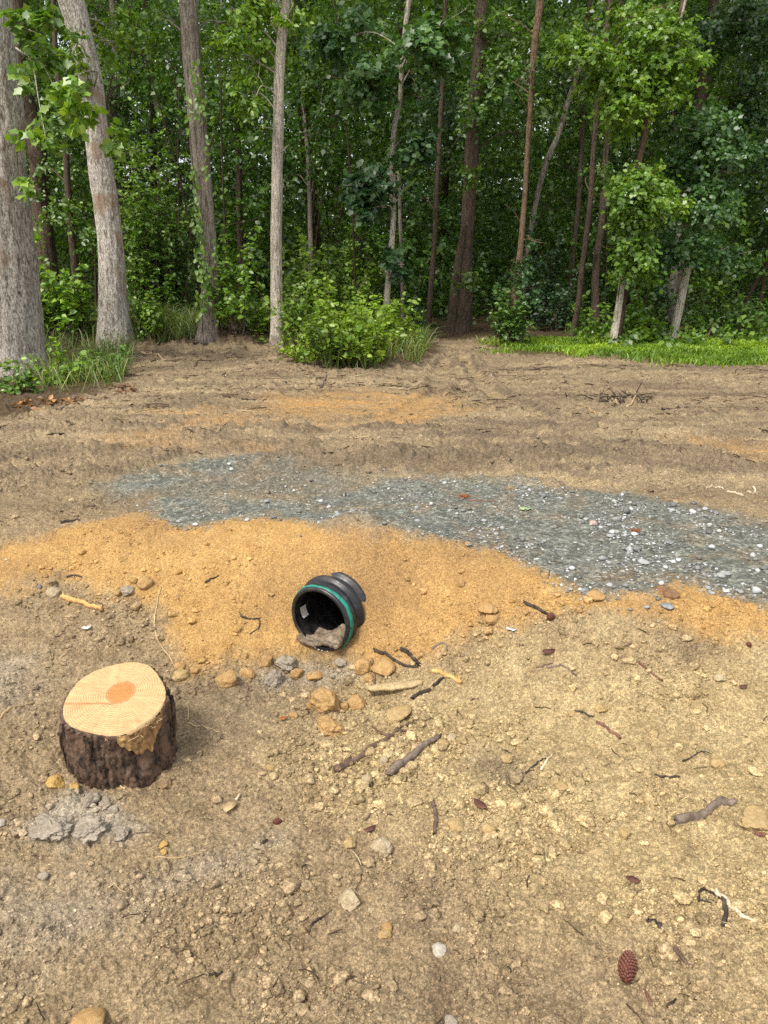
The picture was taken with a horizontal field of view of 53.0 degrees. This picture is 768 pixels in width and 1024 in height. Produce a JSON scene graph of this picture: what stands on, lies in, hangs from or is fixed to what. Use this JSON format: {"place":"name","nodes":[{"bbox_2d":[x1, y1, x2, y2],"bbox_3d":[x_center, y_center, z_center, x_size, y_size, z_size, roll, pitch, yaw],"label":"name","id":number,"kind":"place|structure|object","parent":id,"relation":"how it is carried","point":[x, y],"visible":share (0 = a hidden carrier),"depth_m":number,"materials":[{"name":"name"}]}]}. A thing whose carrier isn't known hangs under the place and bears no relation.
{"place":"outdoors","nodes":[
{"label":"outdoors","id":0,"kind":"place"},
{"bbox_2d":[0,256,767,1023],"bbox_3d":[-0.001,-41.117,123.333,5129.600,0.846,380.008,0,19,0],"label":"ground","id":1,"kind":"structure","parent":0,"point":[314,424],"depth_m":3.01,"materials":[{"name":"soil"}]},
{"bbox_2d":[0,357,43,393],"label":"shrub","id":2,"kind":"object","parent":1,"relation":"on","point":[25,382],"visible":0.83,"depth_m":7.41,"materials":[{"name":"green plant"}]},
{"bbox_2d":[28,812,73,840],"bbox_3d":[-0.963,0.909,2.221,0.132,0.032,0.116,0,19,0],"label":"clay lump","id":3,"kind":"object","parent":1,"relation":"on","point":[52,828],"visible":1,"depth_m":2.21,"materials":[{"name":"soil"}]},
{"bbox_2d":[13,0,89,292],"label":"deciduous tree","id":4,"kind":"object","parent":1,"relation":"on","point":[49,251],"visible":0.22,"depth_m":13.79,"materials":[{"name":"green plant"}]},
{"bbox_2d":[45,587,61,598],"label":"stone","id":5,"kind":"object","parent":1,"relation":"on","point":[51,592],"visible":0.98,"depth_m":3.39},
{"bbox_2d":[45,774,64,788],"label":"stone","id":6,"kind":"object","parent":1,"relation":"on","point":[56,781],"visible":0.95,"depth_m":2.43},
{"bbox_2d":[21,332,91,384],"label":"shrub","id":7,"kind":"object","parent":1,"relation":"on","point":[79,362],"visible":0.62,"depth_m":8.05,"materials":[{"name":"green plant"}]},
{"bbox_2d":[26,0,97,308],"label":"deciduous tree","id":8,"kind":"object","parent":1,"relation":"on","point":[67,206],"visible":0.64,"depth_m":13.29,"materials":[{"name":"green plant"}]},
{"bbox_2d":[0,0,126,378],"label":"deciduous tree","id":9,"kind":"object","parent":1,"relation":"on","point":[22,333],"visible":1,"depth_m":7.77,"materials":[{"name":"green plant"}]},
{"bbox_2d":[34,224,94,335],"bbox_3d":[-4.372,-3.058,10.137,1.130,1.438,0.813,0,19,0],"label":"shrub","id":10,"kind":"object","parent":1,"relation":"on","point":[68,297],"visible":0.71,"depth_m":10.10,"materials":[{"name":"green plant"}]},
{"bbox_2d":[11,384,136,410],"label":"leaf litter","id":11,"kind":"object","parent":1,"relation":"on","point":[33,408],"visible":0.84,"depth_m":6.87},
{"bbox_2d":[60,592,102,611],"bbox_3d":[-1.327,0.394,3.366,0.253,0.050,0.030,8,21,23],"label":"stick","id":12,"kind":"object","parent":1,"relation":"on","point":[63,596],"visible":1,"depth_m":3.35,"materials":[{"name":"yellow wood"}]},
{"bbox_2d":[71,814,105,843],"bbox_3d":[-0.850,0.909,2.210,0.093,0.032,0.121,-13,23,-34],"label":"clay lump","id":13,"kind":"object","parent":1,"relation":"on","point":[87,826],"visible":1,"depth_m":2.20,"materials":[{"name":"soil"}]},
{"bbox_2d":[70,1007,106,1023],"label":"stone","id":14,"kind":"object","parent":1,"relation":"on","point":[93,1015],"visible":1,"depth_m":1.70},
{"bbox_2d":[83,792,99,807],"bbox_3d":[-0.901,0.882,2.364,0.056,0.042,0.045,-17,25,-40],"label":"clay lump","id":15,"kind":"object","parent":1,"relation":"on","point":[90,798],"visible":1,"depth_m":2.35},
{"bbox_2d":[80,344,127,378],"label":"shrub","id":16,"kind":"object","parent":1,"relation":"on","point":[108,358],"visible":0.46,"depth_m":8.48,"materials":[{"name":"green plant"}]},
{"bbox_2d":[55,0,152,351],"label":"deciduous tree","id":17,"kind":"object","parent":1,"relation":"on","point":[114,315],"visible":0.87,"depth_m":9.54,"materials":[{"name":"green plant"}]},
{"bbox_2d":[57,662,176,790],"bbox_3d":[-0.877,0.768,2.569,0.376,0.435,0.354,0,19,0],"label":"tree stump","id":18,"kind":"object","parent":1,"relation":"on","point":[118,725],"visible":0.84,"depth_m":2.45,"materials":[{"name":"wood"}]},
{"bbox_2d":[110,825,129,840],"bbox_3d":[-0.769,0.931,2.230,0.062,0.022,0.067,0,19,0],"label":"clay lump","id":19,"kind":"object","parent":1,"relation":"on","point":[121,832],"visible":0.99,"depth_m":2.23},
{"bbox_2d":[120,585,133,595],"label":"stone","id":20,"kind":"object","parent":1,"relation":"on","point":[126,590],"visible":1,"depth_m":3.38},
{"bbox_2d":[85,0,176,180],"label":"deciduous tree","id":21,"kind":"object","parent":1,"relation":"on","point":[111,6],"visible":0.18,"depth_m":15.18,"materials":[{"name":"green plant"}]},
{"bbox_2d":[137,577,152,589],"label":"soil clod","id":22,"kind":"object","parent":1,"relation":"on","point":[144,583],"visible":1,"depth_m":3.40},
{"bbox_2d":[129,286,169,339],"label":"shrub","id":23,"kind":"object","parent":1,"relation":"on","point":[144,311],"visible":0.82,"depth_m":10.24,"materials":[{"name":"green plant"}]},
{"bbox_2d":[116,0,186,245],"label":"deciduous tree","id":24,"kind":"object","parent":1,"relation":"on","point":[153,111],"visible":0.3,"depth_m":17.05,"materials":[{"name":"green plant"}]},
{"bbox_2d":[109,84,199,315],"bbox_3d":[-3.920,-4.928,12.698,1.597,3.870,1.171,0,19,0],"label":"shrub","id":25,"kind":"object","parent":1,"relation":"on","point":[156,261],"visible":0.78,"depth_m":12.64,"materials":[{"name":"green plant"}]},
{"bbox_2d":[154,587,174,664],"bbox_3d":[-0.937,0.490,3.249,0.062,0.198,0.419,-7,20,-21],"label":"root","id":26,"kind":"object","parent":1,"relation":"on","point":[154,626],"visible":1,"depth_m":3.27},
{"bbox_2d":[157,777,174,788],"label":"soil clod","id":27,"kind":"object","parent":1,"relation":"on","point":[165,782],"visible":1,"depth_m":2.45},
{"bbox_2d":[172,669,188,681],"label":"soil clod","id":28,"kind":"object","parent":1,"relation":"on","point":[180,675],"visible":1,"depth_m":3.04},
{"bbox_2d":[136,0,249,344],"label":"deciduous tree","id":29,"kind":"object","parent":1,"relation":"on","point":[189,28],"visible":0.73,"depth_m":9.75,"materials":[{"name":"grey plant"}]},
{"bbox_2d":[184,58,218,345],"bbox_3d":[-2.295,-3.761,9.693,0.375,3.438,0.202,0,19,0],"label":"creeper","id":30,"kind":"object","parent":29,"relation":"attached to","point":[201,277],"visible":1,"depth_m":9.70,"materials":[{"name":"green plant"}]},
{"bbox_2d":[0,300,448,392],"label":"tall grass","id":31,"kind":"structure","parent":1,"relation":"on","point":[183,327],"depth_m":9.52,"materials":[{"name":"plant"}]},
{"bbox_2d":[215,669,237,687],"bbox_3d":[-0.621,0.662,3.028,0.087,0.073,0.090,-8,20,-22],"label":"soil clod","id":32,"kind":"object","parent":1,"relation":"on","point":[227,679],"visible":1,"depth_m":3.00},
{"bbox_2d":[205,208,265,336],"bbox_3d":[-1.988,-3.148,10.107,0.797,1.664,0.705,15,24,37],"label":"shrub","id":33,"kind":"object","parent":1,"relation":"on","point":[236,306],"visible":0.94,"depth_m":10.10,"materials":[{"name":"green plant"}]},
{"bbox_2d":[193,0,285,297],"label":"deciduous tree","id":34,"kind":"object","parent":1,"relation":"on","point":[238,172],"visible":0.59,"depth_m":14.45,"materials":[{"name":"green plant"}]},
{"bbox_2d":[240,666,255,678],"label":"soil clod","id":35,"kind":"object","parent":1,"relation":"on","point":[248,673],"visible":0.77,"depth_m":3.09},
{"bbox_2d":[200,0,320,347],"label":"deciduous tree","id":36,"kind":"object","parent":1,"relation":"on","point":[234,43],"visible":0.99,"depth_m":9.30,"materials":[{"name":"beige plant"}]},
{"bbox_2d":[261,654,271,666],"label":"soil clod","id":37,"kind":"object","parent":1,"relation":"on","point":[266,660],"visible":1,"depth_m":3.19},
{"bbox_2d":[264,669,282,687],"bbox_3d":[-0.450,0.679,3.124,0.078,0.079,0.092,0,19,0],"label":"clay lump","id":38,"kind":"object","parent":1,"relation":"on","point":[273,677],"visible":0.95,"depth_m":3.10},
{"bbox_2d":[247,268,320,347],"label":"shrub","id":39,"kind":"object","parent":1,"relation":"on","point":[265,317],"visible":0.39,"depth_m":10.26,"materials":[{"name":"green plant"}]},
{"bbox_2d":[275,655,296,670],"bbox_3d":[-0.409,0.633,3.214,0.096,0.063,0.091,0,19,0],"label":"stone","id":40,"kind":"object","parent":1,"relation":"on","point":[284,663],"visible":0.99,"depth_m":3.19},
{"bbox_2d":[290,668,303,679],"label":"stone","id":41,"kind":"object","parent":1,"relation":"on","point":[296,673],"visible":0.98,"depth_m":3.17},
{"bbox_2d":[261,56,353,274],"bbox_3d":[-1.388,-5.892,14.217,1.760,4.772,1.762,0,19,0],"label":"young tree","id":42,"kind":"object","parent":1,"relation":"on","point":[325,134],"visible":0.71,"depth_m":13.87,"materials":[{"name":"green plant"}]},
{"bbox_2d":[306,670,323,680],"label":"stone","id":43,"kind":"object","parent":1,"relation":"on","point":[316,675],"visible":0.97,"depth_m":3.15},
{"bbox_2d":[308,687,340,714],"bbox_3d":[-0.216,0.716,2.895,0.119,0.113,0.117,17,25,41],"label":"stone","id":44,"kind":"object","parent":1,"relation":"on","point":[324,699],"visible":0.83,"depth_m":2.85,"materials":[{"name":"stone"}]},
{"bbox_2d":[291,572,365,650],"bbox_3d":[-0.021,0.298,3.626,0.324,0.324,1.004,11,23,28],"label":"drain pipe","id":45,"kind":"object","parent":1,"relation":"on","point":[333,601],"visible":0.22,"depth_m":3.26,"materials":[{"name":"black plastic"}]},
{"bbox_2d":[297,623,344,649],"bbox_3d":[-0.145,0.477,3.442,0.213,0.101,0.530,11,22,28],"label":"mud heap","id":46,"kind":"object","parent":45,"relation":"in","point":[333,639],"visible":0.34,"depth_m":3.26,"materials":[{"name":"soil"}]},
{"bbox_2d":[282,221,375,325],"bbox_3d":[-0.853,-3.313,11.438,1.480,1.964,1.031,0,19,0],"label":"shrub","id":47,"kind":"object","parent":1,"relation":"on","point":[334,275],"visible":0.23,"depth_m":11.35,"materials":[{"name":"green plant"}]},
{"bbox_2d":[317,715,343,737],"bbox_3d":[-0.193,0.768,2.770,0.089,0.054,0.117,-7,20,-19],"label":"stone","id":48,"kind":"object","parent":1,"relation":"on","point":[329,726],"visible":1,"depth_m":2.73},
{"bbox_2d":[264,263,406,368],"bbox_3d":[-0.530,-2.174,8.788,1.352,1.283,1.202,11,22,28],"label":"shrub","id":49,"kind":"object","parent":1,"relation":"on","point":[348,331],"visible":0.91,"depth_m":8.62,"materials":[{"name":"green plant"}]},
{"bbox_2d":[338,889,359,911],"bbox_3d":[-0.092,1.023,2.025,0.055,0.044,0.059,-17,26,-41],"label":"stone","id":50,"kind":"object","parent":1,"relation":"on","point":[348,900],"visible":1,"depth_m":2.01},
{"bbox_2d":[343,837,355,848],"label":"soil clod","id":51,"kind":"object","parent":1,"relation":"on","point":[349,842],"visible":1,"depth_m":2.21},
{"bbox_2d":[347,694,366,710],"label":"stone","id":52,"kind":"object","parent":1,"relation":"on","point":[355,701],"visible":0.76,"depth_m":2.90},
{"bbox_2d":[332,183,385,306],"bbox_3d":[-0.457,-4.763,14.197,1.080,2.693,0.748,6,20,16],"label":"young tree","id":53,"kind":"object","parent":1,"relation":"on","point":[360,263],"visible":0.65,"depth_m":14.23,"materials":[{"name":"green plant"}]},
{"bbox_2d":[354,657,371,675],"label":"soil clod","id":54,"kind":"object","parent":1,"relation":"on","point":[362,665],"visible":1,"depth_m":3.11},
{"bbox_2d":[333,715,418,771],"bbox_3d":[-0.036,0.787,2.697,0.443,0.038,0.128,-16,25,-39],"label":"stick","id":55,"kind":"object","parent":1,"relation":"on","point":[344,764],"visible":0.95,"depth_m":2.62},
{"bbox_2d":[370,837,391,855],"bbox_3d":[-0.006,0.960,2.203,0.064,0.048,0.055,14,23,35],"label":"stone","id":56,"kind":"object","parent":1,"relation":"on","point":[383,845],"visible":0.94,"depth_m":2.19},
{"bbox_2d":[340,281,423,352],"bbox_3d":[-0.050,-2.463,10.182,1.218,1.134,0.860,0,19,0],"label":"shrub","id":57,"kind":"object","parent":1,"relation":"on","point":[392,322],"visible":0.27,"depth_m":10.14,"materials":[{"name":"green plant"}]},
{"bbox_2d":[287,0,479,312],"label":"deciduous tree","id":58,"kind":"object","parent":1,"relation":"on","point":[423,45],"visible":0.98,"depth_m":10.58,"materials":[{"name":"green plant"}]},
{"bbox_2d":[0,315,767,1023],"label":"twig litter","id":59,"kind":"object","parent":1,"relation":"on","point":[382,517],"visible":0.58,"depth_m":6.70,"materials":[{"name":"wood"}]},
{"bbox_2d":[372,658,395,676],"bbox_3d":[0.001,0.634,3.097,0.099,0.074,0.095,0,19,0],"label":"soil clod","id":60,"kind":"object","parent":1,"relation":"on","point":[383,667],"visible":0.91,"depth_m":3.08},
{"bbox_2d":[377,928,391,938],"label":"soil clod","id":61,"kind":"object","parent":1,"relation":"on","point":[384,933],"visible":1,"depth_m":1.92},
{"bbox_2d":[5,454,767,613],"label":"gravel","id":62,"kind":"structure","parent":1,"relation":"on","point":[626,510],"depth_m":3.58,"materials":[{"name":"gravel"}]},
{"bbox_2d":[16,0,767,324],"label":"wood","id":63,"kind":"object","parent":1,"relation":"on","point":[496,230],"visible":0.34,"depth_m":15.36,"materials":[{"name":"green plant"}]},
{"bbox_2d":[367,680,422,691],"bbox_3d":[0.042,0.671,2.983,0.216,0.032,0.055,0,19,0],"label":"bark slab","id":64,"kind":"object","parent":1,"relation":"on","point":[390,686],"depth_m":2.97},
{"bbox_2d":[372,648,418,668],"bbox_3d":[0.044,0.594,3.110,0.230,0.033,0.025,14,23,34],"label":"stick","id":65,"kind":"object","parent":1,"relation":"on","point":[377,651],"visible":1,"depth_m":3.11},
{"bbox_2d":[386,705,411,723],"bbox_3d":[0.055,0.745,2.839,0.084,0.036,0.121,15,24,37],"label":"soil clod","id":66,"kind":"object","parent":1,"relation":"on","point":[398,713],"visible":0.98,"depth_m":2.82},
{"bbox_2d":[382,172,427,322],"bbox_3d":[0.349,-4.899,14.605,0.776,2.792,0.737,-16,25,-39],"label":"young tree","id":67,"kind":"object","parent":1,"relation":"on","point":[399,200],"visible":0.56,"depth_m":14.12,"materials":[{"name":"green plant"}]},
{"bbox_2d":[44,279,767,347],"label":"ground cover","id":68,"kind":"object","parent":1,"relation":"on","point":[719,330],"visible":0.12,"depth_m":11.55,"materials":[{"name":"green plant"}]},
{"bbox_2d":[384,733,441,775],"bbox_3d":[0.099,0.819,2.607,0.037,0.050,0.300,15,24,37],"label":"stick","id":69,"kind":"object","parent":1,"relation":"on","point":[396,766],"visible":0.96,"depth_m":2.58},
{"bbox_2d":[406,307,440,327],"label":"shrub","id":70,"kind":"object","parent":1,"relation":"on","point":[420,324],"visible":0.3,"depth_m":13.86,"materials":[{"name":"green plant"}]},
{"bbox_2d":[409,677,443,699],"bbox_3d":[0.166,0.680,2.962,0.156,0.059,0.020,-11,22,-29],"label":"stick","id":71,"kind":"object","parent":1,"relation":"on","point":[414,696],"visible":1,"depth_m":2.96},
{"bbox_2d":[430,799,437,835],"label":"stick","id":72,"kind":"object","parent":1,"relation":"on","point":[433,804],"visible":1,"depth_m":2.31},
{"bbox_2d":[432,942,446,957],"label":"stone","id":73,"kind":"object","parent":1,"relation":"on","point":[439,949],"visible":1,"depth_m":1.89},
{"bbox_2d":[395,0,491,329],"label":"deciduous tree","id":74,"kind":"object","parent":1,"relation":"on","point":[441,99],"visible":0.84,"depth_m":12.67,"materials":[{"name":"green plant"}]},
{"bbox_2d":[430,669,461,683],"bbox_3d":[0.246,0.634,3.001,0.141,0.035,0.030,11,22,28],"label":"stick","id":75,"kind":"object","parent":1,"relation":"on","point":[458,680],"visible":1,"depth_m":2.99,"materials":[{"name":"yellow wood"}]},
{"bbox_2d":[444,224,466,335],"bbox_3d":[1.179,-3.808,12.859,0.350,1.896,0.248,0,19,0],"label":"deciduous tree","id":76,"kind":"object","parent":1,"relation":"on","point":[451,321],"visible":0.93,"depth_m":12.82,"materials":[{"name":"brown plant"}]},
{"bbox_2d":[447,817,463,832],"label":"soil clod","id":77,"kind":"object","parent":1,"relation":"on","point":[456,824],"visible":0.98,"depth_m":2.27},
{"bbox_2d":[477,604,497,613],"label":"soil clod","id":78,"kind":"object","parent":1,"relation":"on","point":[489,609],"visible":1,"depth_m":3.06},
{"bbox_2d":[481,823,496,834],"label":"soil clod","id":79,"kind":"object","parent":1,"relation":"on","point":[488,828],"visible":0.94,"depth_m":2.26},
{"bbox_2d":[485,613,499,624],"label":"soil clod","id":80,"kind":"object","parent":1,"relation":"on","point":[491,619],"visible":1,"depth_m":3.04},
{"bbox_2d":[424,0,580,334],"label":"deciduous tree","id":81,"kind":"object","parent":1,"relation":"on","point":[474,120],"visible":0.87,"depth_m":11.93,"materials":[{"name":"green plant"}]},
{"bbox_2d":[485,280,536,346],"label":"shrub","id":82,"kind":"object","parent":1,"relation":"on","point":[514,321],"visible":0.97,"depth_m":11.02,"materials":[{"name":"green plant"}]},
{"bbox_2d":[492,0,546,341],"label":"deciduous tree","id":83,"kind":"object","parent":1,"relation":"on","point":[517,273],"visible":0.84,"depth_m":10.87,"materials":[{"name":"green plant"}]},
{"bbox_2d":[500,204,578,326],"bbox_3d":[2.848,-4.359,13.750,1.371,2.159,1.010,7,20,20],"label":"shrub","id":84,"kind":"object","parent":1,"relation":"on","point":[550,281],"visible":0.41,"depth_m":13.76,"materials":[{"name":"green plant"}]},
{"bbox_2d":[528,278,591,331],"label":"shrub","id":85,"kind":"object","parent":1,"relation":"on","point":[562,316],"visible":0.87,"depth_m":13.14,"materials":[{"name":"green plant"}]},
{"bbox_2d":[520,0,605,323],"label":"deciduous tree","id":86,"kind":"object","parent":1,"relation":"on","point":[565,82],"visible":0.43,"depth_m":13.11,"materials":[{"name":"plant"}]},
{"bbox_2d":[536,0,604,322],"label":"deciduous tree","id":87,"kind":"object","parent":1,"relation":"on","point":[584,123],"visible":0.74,"depth_m":13.90,"materials":[{"name":"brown plant"}]},
{"bbox_2d":[564,290,610,336],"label":"shrub","id":88,"kind":"object","parent":1,"relation":"on","point":[589,322],"visible":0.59,"depth_m":11.93,"materials":[{"name":"green plant"}]},
{"bbox_2d":[544,0,633,338],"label":"deciduous tree","id":89,"kind":"object","parent":1,"relation":"on","point":[598,185],"visible":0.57,"depth_m":11.15,"materials":[{"name":"brown plant"}]},
{"bbox_2d":[586,589,605,601],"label":"soil clod","id":90,"kind":"object","parent":1,"relation":"on","point":[595,595],"visible":0.99,"depth_m":2.97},
{"bbox_2d":[565,382,658,404],"bbox_3d":[2.156,-1.076,7.137,0.904,0.203,0.565,3,19,8],"label":"brush pile","id":91,"kind":"object","parent":1,"relation":"on","point":[625,397],"visible":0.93,"depth_m":7.12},
{"bbox_2d":[590,0,649,322],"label":"deciduous tree","id":92,"kind":"object","parent":1,"relation":"on","point":[595,301],"visible":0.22,"depth_m":13.64,"materials":[{"name":"brown plant"}]},
{"bbox_2d":[619,827,630,839],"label":"soil clod","id":93,"kind":"object","parent":1,"relation":"on","point":[624,833],"visible":1,"depth_m":2.19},
{"bbox_2d":[617,950,637,983],"bbox_3d":[0.567,1.058,1.790,0.046,0.046,0.084,7,20,18],"label":"pine cone","id":94,"kind":"object","parent":1,"relation":"on","point":[627,966],"visible":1,"depth_m":1.77,"materials":[{"name":"plant"}]},
{"bbox_2d":[542,0,718,342],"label":"deciduous tree","id":95,"kind":"object","parent":1,"relation":"on","point":[639,193],"visible":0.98,"depth_m":9.77,"materials":[{"name":"green plant"}]},
{"bbox_2d":[592,282,673,341],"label":"shrub","id":96,"kind":"object","parent":1,"relation":"on","point":[641,320],"visible":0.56,"depth_m":11.10,"materials":[{"name":"green plant"}]},
{"bbox_2d":[626,287,671,329],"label":"shrub","id":97,"kind":"object","parent":1,"relation":"on","point":[649,308],"visible":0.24,"depth_m":12.83,"materials":[{"name":"green plant"}]},
{"bbox_2d":[663,589,679,599],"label":"stone","id":98,"kind":"object","parent":1,"relation":"on","point":[672,594],"visible":0.99,"depth_m":2.94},
{"bbox_2d":[646,216,698,329],"bbox_3d":[4.810,-4.018,13.122,0.954,2.125,1.478,8,20,21],"label":"deciduous tree","id":99,"kind":"object","parent":1,"relation":"on","point":[672,287],"visible":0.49,"depth_m":12.97,"materials":[{"name":"green plant"}]},
{"bbox_2d":[674,945,692,967],"bbox_3d":[0.707,1.051,1.815,0.017,0.024,0.067,-7,20,-20],"label":"wood chip","id":100,"kind":"object","parent":1,"relation":"on","point":[681,956],"visible":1,"depth_m":1.82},
{"bbox_2d":[673,796,737,825],"bbox_3d":[0.933,0.867,2.230,0.209,0.066,0.037,-5,20,-14],"label":"stick","id":101,"kind":"object","parent":1,"relation":"on","point":[707,811],"visible":0.99,"depth_m":2.22,"materials":[{"name":"wood"}]},
{"bbox_2d":[649,95,767,338],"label":"deciduous tree","id":102,"kind":"object","parent":1,"relation":"on","point":[704,145],"visible":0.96,"depth_m":10.58,"materials":[{"name":"green plant"}]},
{"bbox_2d":[654,0,767,323],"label":"deciduous tree","id":103,"kind":"object","parent":1,"relation":"on","point":[738,14],"visible":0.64,"depth_m":12.78,"materials":[{"name":"green plant"}]},
{"bbox_2d":[710,758,725,769],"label":"soil clod","id":104,"kind":"object","parent":1,"relation":"on","point":[716,763],"visible":1,"depth_m":2.41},
{"bbox_2d":[669,272,767,337],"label":"shrub","id":105,"kind":"object","parent":1,"relation":"on","point":[700,308],"visible":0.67,"depth_m":12.25,"materials":[{"name":"green plant"}]},
{"bbox_2d":[718,896,728,926],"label":"stick","id":106,"kind":"object","parent":1,"relation":"on","point":[725,909],"visible":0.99,"depth_m":1.92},
{"bbox_2d":[714,887,755,921],"bbox_3d":[0.880,0.991,1.934,0.027,0.022,0.130,-12,22,-31],"label":"stick","id":107,"kind":"object","parent":1,"relation":"on","point":[730,907],"visible":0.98,"depth_m":1.93,"materials":[{"name":"white wood"}]},
{"bbox_2d":[728,210,767,314],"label":"deciduous tree","id":108,"kind":"object","parent":1,"relation":"on","point":[751,289],"visible":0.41,"depth_m":15.31,"materials":[{"name":"green plant"}]},
{"bbox_2d":[733,233,767,318],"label":"deciduous tree","id":109,"kind":"object","parent":1,"relation":"on","point":[758,247],"visible":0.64,"depth_m":14.84,"materials":[{"name":"green plant"}]},
{"bbox_2d":[742,804,767,830],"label":"soil clod","id":110,"kind":"object","parent":1,"relation":"on","point":[755,817],"visible":1,"depth_m":2.16,"materials":[{"name":"soil"}]},
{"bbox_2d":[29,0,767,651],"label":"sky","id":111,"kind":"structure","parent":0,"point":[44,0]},
{"bbox_2d":[476,334,767,368],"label":"grass","id":112,"kind":"structure","parent":0,"point":[743,352],"depth_m":10.24,"materials":[{"name":"plant"}]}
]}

